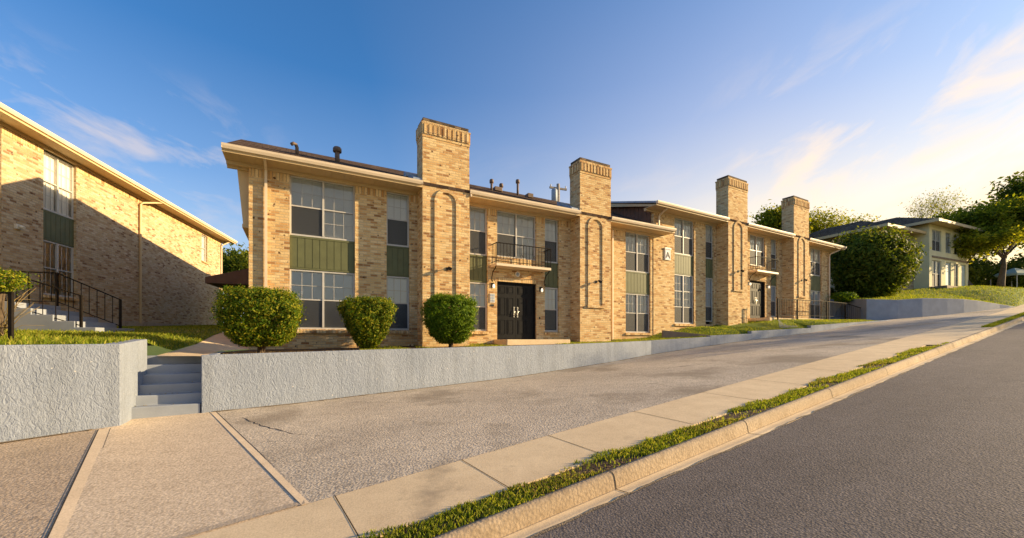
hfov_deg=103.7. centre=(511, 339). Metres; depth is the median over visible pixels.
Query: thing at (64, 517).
walkway edge
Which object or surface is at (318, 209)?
window
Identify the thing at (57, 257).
window
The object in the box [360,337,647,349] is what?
lawn grass
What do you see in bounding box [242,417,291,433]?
pavement crack
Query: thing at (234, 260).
leafy tree
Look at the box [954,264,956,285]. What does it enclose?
window
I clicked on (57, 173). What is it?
window
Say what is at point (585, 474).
verge dry grass
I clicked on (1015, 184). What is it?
leafy tree
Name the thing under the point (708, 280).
window
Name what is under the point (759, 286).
door
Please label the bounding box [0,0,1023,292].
sky
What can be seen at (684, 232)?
window
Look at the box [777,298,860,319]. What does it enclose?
walkway railing
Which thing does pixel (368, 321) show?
clipped bush
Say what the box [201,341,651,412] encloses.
retaining wall
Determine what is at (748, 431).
kerb joint
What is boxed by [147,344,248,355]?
ground
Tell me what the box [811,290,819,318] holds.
window
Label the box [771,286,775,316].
window
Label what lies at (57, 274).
stair handrail
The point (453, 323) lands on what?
clipped bush
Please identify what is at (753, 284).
door
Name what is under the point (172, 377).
concrete steps
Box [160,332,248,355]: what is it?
side path
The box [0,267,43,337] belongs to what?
dry shrub
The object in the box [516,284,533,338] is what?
door
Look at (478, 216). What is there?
window
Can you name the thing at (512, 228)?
window
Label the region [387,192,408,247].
window
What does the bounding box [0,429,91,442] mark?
dirt edge
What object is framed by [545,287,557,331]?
window
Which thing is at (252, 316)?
clipped bush
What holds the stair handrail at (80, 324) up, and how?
on the side lawn at (186, 345)
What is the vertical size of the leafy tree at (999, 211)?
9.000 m
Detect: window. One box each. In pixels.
[43,150,72,219]
[43,239,72,297]
[202,235,205,261]
[290,175,354,241]
[290,269,354,328]
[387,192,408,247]
[387,276,408,329]
[470,206,486,255]
[470,282,486,330]
[497,210,534,259]
[545,219,557,263]
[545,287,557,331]
[626,232,648,272]
[626,293,648,332]
[675,218,692,255]
[675,274,692,323]
[706,225,711,258]
[706,278,711,321]
[750,235,763,266]
[771,240,775,268]
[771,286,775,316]
[811,248,819,275]
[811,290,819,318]
[932,230,939,251]
[932,260,939,285]
[946,233,949,252]
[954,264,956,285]
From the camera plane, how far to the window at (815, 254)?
26.22 m
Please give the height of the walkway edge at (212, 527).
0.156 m
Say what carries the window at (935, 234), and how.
in the hillside house
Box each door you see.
[498,283,515,338]
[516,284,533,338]
[750,282,755,317]
[756,282,762,317]
[946,263,949,284]
[961,265,964,285]
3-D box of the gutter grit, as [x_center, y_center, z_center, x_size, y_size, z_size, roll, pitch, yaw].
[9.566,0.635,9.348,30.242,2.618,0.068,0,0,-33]
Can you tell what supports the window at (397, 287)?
in the brick apartment block at (324, 234)
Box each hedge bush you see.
[830,287,837,297]
[830,291,858,303]
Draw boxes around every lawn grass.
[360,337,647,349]
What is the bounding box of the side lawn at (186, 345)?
[1,326,220,350]
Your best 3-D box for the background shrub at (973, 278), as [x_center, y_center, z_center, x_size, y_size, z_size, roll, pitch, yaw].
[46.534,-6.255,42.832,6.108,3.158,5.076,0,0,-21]
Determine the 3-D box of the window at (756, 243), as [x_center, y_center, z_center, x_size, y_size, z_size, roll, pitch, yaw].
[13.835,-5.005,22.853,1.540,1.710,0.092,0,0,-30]
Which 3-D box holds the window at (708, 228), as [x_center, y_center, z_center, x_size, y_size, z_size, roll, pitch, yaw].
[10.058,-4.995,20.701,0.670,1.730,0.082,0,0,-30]
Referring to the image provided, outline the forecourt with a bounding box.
[0,428,104,537]
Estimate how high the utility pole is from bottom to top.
12.600 m
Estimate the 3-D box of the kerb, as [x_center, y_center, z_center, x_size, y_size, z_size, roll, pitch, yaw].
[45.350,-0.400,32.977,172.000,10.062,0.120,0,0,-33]
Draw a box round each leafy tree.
[223,242,248,272]
[749,199,814,230]
[922,171,1023,265]
[934,193,1023,286]
[946,217,1023,285]
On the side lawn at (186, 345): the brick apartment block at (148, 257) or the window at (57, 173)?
the brick apartment block at (148, 257)
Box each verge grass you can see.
[981,312,1023,326]
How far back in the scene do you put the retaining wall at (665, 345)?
17.88 m
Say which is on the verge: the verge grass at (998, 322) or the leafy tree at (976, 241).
the verge grass at (998, 322)
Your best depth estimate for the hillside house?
34.87 m
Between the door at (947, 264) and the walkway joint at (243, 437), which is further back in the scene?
the door at (947, 264)
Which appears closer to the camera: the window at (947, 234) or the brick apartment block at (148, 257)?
the brick apartment block at (148, 257)
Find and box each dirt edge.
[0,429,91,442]
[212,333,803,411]
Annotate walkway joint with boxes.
[46,429,98,537]
[216,411,284,476]
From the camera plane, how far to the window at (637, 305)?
18.22 m
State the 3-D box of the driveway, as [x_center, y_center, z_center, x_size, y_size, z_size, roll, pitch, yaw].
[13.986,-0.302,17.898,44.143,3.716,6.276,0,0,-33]
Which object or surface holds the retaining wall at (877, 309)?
on the driveway
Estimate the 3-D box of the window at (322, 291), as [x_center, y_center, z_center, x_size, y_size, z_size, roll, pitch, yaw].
[-5.685,-1.170,12.122,1.770,1.740,0.092,0,0,-28]
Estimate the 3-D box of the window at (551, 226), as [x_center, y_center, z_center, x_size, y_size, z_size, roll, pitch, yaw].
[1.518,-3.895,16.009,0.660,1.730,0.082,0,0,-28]
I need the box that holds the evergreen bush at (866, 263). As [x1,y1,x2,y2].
[829,223,931,297]
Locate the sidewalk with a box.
[190,304,1023,537]
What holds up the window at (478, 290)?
in the brick apartment block at (324, 234)
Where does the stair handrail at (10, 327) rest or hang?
on the side lawn at (186, 345)
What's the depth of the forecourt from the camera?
4.53 m
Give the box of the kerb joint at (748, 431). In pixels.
[608,345,953,493]
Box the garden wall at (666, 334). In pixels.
[662,330,709,337]
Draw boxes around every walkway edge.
[48,428,109,537]
[169,501,304,537]
[211,412,308,504]
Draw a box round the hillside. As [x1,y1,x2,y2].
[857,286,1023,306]
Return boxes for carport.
[205,268,248,288]
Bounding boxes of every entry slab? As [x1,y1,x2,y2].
[494,339,569,344]
[748,317,807,320]
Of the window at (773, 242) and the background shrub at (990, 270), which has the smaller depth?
the window at (773, 242)
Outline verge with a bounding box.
[381,316,1021,537]
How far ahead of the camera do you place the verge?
4.33 m
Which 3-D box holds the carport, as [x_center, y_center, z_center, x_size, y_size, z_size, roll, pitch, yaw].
[-14.491,-1.975,22.559,2.650,3.550,6.000,0,0,-20]
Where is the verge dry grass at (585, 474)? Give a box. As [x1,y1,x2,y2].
[497,345,936,505]
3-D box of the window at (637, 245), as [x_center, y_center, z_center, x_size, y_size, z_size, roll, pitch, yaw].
[5.631,-3.895,18.220,1.520,1.730,0.092,0,0,-28]
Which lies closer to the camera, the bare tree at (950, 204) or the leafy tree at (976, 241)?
the leafy tree at (976, 241)
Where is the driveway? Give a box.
[216,307,1013,503]
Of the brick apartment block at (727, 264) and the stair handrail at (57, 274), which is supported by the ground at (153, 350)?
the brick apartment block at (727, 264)
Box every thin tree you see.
[809,205,857,233]
[829,210,886,226]
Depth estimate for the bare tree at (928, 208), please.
60.11 m
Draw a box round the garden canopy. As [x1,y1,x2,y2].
[990,268,1023,287]
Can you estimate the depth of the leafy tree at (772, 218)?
37.19 m
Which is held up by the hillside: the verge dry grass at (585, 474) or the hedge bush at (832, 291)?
the hedge bush at (832, 291)
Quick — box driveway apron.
[924,327,990,344]
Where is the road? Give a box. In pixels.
[533,322,1023,537]
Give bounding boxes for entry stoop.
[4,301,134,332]
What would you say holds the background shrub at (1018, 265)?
on the hillside
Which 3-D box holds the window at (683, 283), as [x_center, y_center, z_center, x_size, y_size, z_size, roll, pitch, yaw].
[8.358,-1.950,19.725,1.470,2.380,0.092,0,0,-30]
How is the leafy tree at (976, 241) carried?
on the hillside
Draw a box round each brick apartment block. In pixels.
[0,102,236,345]
[221,117,676,349]
[611,175,846,334]
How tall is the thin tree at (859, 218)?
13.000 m
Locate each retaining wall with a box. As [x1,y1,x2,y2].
[0,339,146,441]
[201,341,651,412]
[649,320,889,353]
[830,298,1014,319]
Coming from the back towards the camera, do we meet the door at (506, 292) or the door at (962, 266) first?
the door at (962, 266)
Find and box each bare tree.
[898,188,965,217]
[899,185,970,217]
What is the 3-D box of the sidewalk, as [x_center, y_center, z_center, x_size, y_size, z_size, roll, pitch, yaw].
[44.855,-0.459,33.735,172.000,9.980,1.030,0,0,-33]
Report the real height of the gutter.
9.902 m
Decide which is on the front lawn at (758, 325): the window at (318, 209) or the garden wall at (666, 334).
the garden wall at (666, 334)
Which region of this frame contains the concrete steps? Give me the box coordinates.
[131,355,200,418]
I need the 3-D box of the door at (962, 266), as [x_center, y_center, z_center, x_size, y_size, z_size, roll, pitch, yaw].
[41.008,-5.600,36.679,0.900,2.280,0.050,0,0,-24]
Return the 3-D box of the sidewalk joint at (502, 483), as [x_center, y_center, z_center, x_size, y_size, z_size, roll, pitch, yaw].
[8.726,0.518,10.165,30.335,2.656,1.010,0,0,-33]
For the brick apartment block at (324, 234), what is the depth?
13.26 m
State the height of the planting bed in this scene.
0.385 m
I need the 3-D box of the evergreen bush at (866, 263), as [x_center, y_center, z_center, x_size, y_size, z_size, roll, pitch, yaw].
[25.903,-5.385,29.074,6.679,5.500,6.152,0,0,-20]
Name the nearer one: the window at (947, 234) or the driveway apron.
the driveway apron
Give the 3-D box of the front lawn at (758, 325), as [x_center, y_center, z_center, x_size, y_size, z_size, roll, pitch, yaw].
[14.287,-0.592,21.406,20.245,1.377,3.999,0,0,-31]
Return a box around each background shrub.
[968,255,1000,285]
[968,266,986,285]
[991,260,1023,287]
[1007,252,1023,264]
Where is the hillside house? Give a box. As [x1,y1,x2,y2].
[809,217,985,291]
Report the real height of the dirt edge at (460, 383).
1.679 m
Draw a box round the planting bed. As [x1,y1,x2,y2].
[224,338,647,353]
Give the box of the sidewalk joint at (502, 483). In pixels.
[335,335,942,536]
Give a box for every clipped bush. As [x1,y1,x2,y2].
[208,284,306,352]
[336,294,398,348]
[419,292,478,346]
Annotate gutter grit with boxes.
[528,324,1018,537]
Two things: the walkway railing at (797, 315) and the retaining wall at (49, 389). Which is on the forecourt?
the retaining wall at (49, 389)
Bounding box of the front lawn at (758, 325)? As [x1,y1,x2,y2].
[646,320,879,340]
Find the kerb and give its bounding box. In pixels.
[432,316,1023,537]
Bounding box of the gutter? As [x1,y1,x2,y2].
[501,320,1023,537]
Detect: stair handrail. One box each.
[0,292,13,339]
[2,270,82,326]
[4,271,121,327]
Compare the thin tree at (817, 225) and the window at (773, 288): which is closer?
the window at (773, 288)
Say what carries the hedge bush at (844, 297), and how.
on the hillside
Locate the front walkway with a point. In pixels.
(163, 476)
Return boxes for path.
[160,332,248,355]
[778,319,797,327]
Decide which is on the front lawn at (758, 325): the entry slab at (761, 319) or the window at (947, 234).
the entry slab at (761, 319)
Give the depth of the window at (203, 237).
23.85 m
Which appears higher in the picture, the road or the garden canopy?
the garden canopy
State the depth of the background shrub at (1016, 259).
44.78 m
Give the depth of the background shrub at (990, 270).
42.26 m
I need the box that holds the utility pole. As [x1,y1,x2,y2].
[549,183,566,201]
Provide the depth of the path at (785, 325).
20.58 m
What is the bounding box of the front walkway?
[63,412,304,537]
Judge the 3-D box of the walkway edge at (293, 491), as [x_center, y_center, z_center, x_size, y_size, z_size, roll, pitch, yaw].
[-3.760,1.452,5.649,0.080,0.204,5.193,0,0,-45]
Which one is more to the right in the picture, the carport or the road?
the road
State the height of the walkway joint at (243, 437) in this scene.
0.204 m

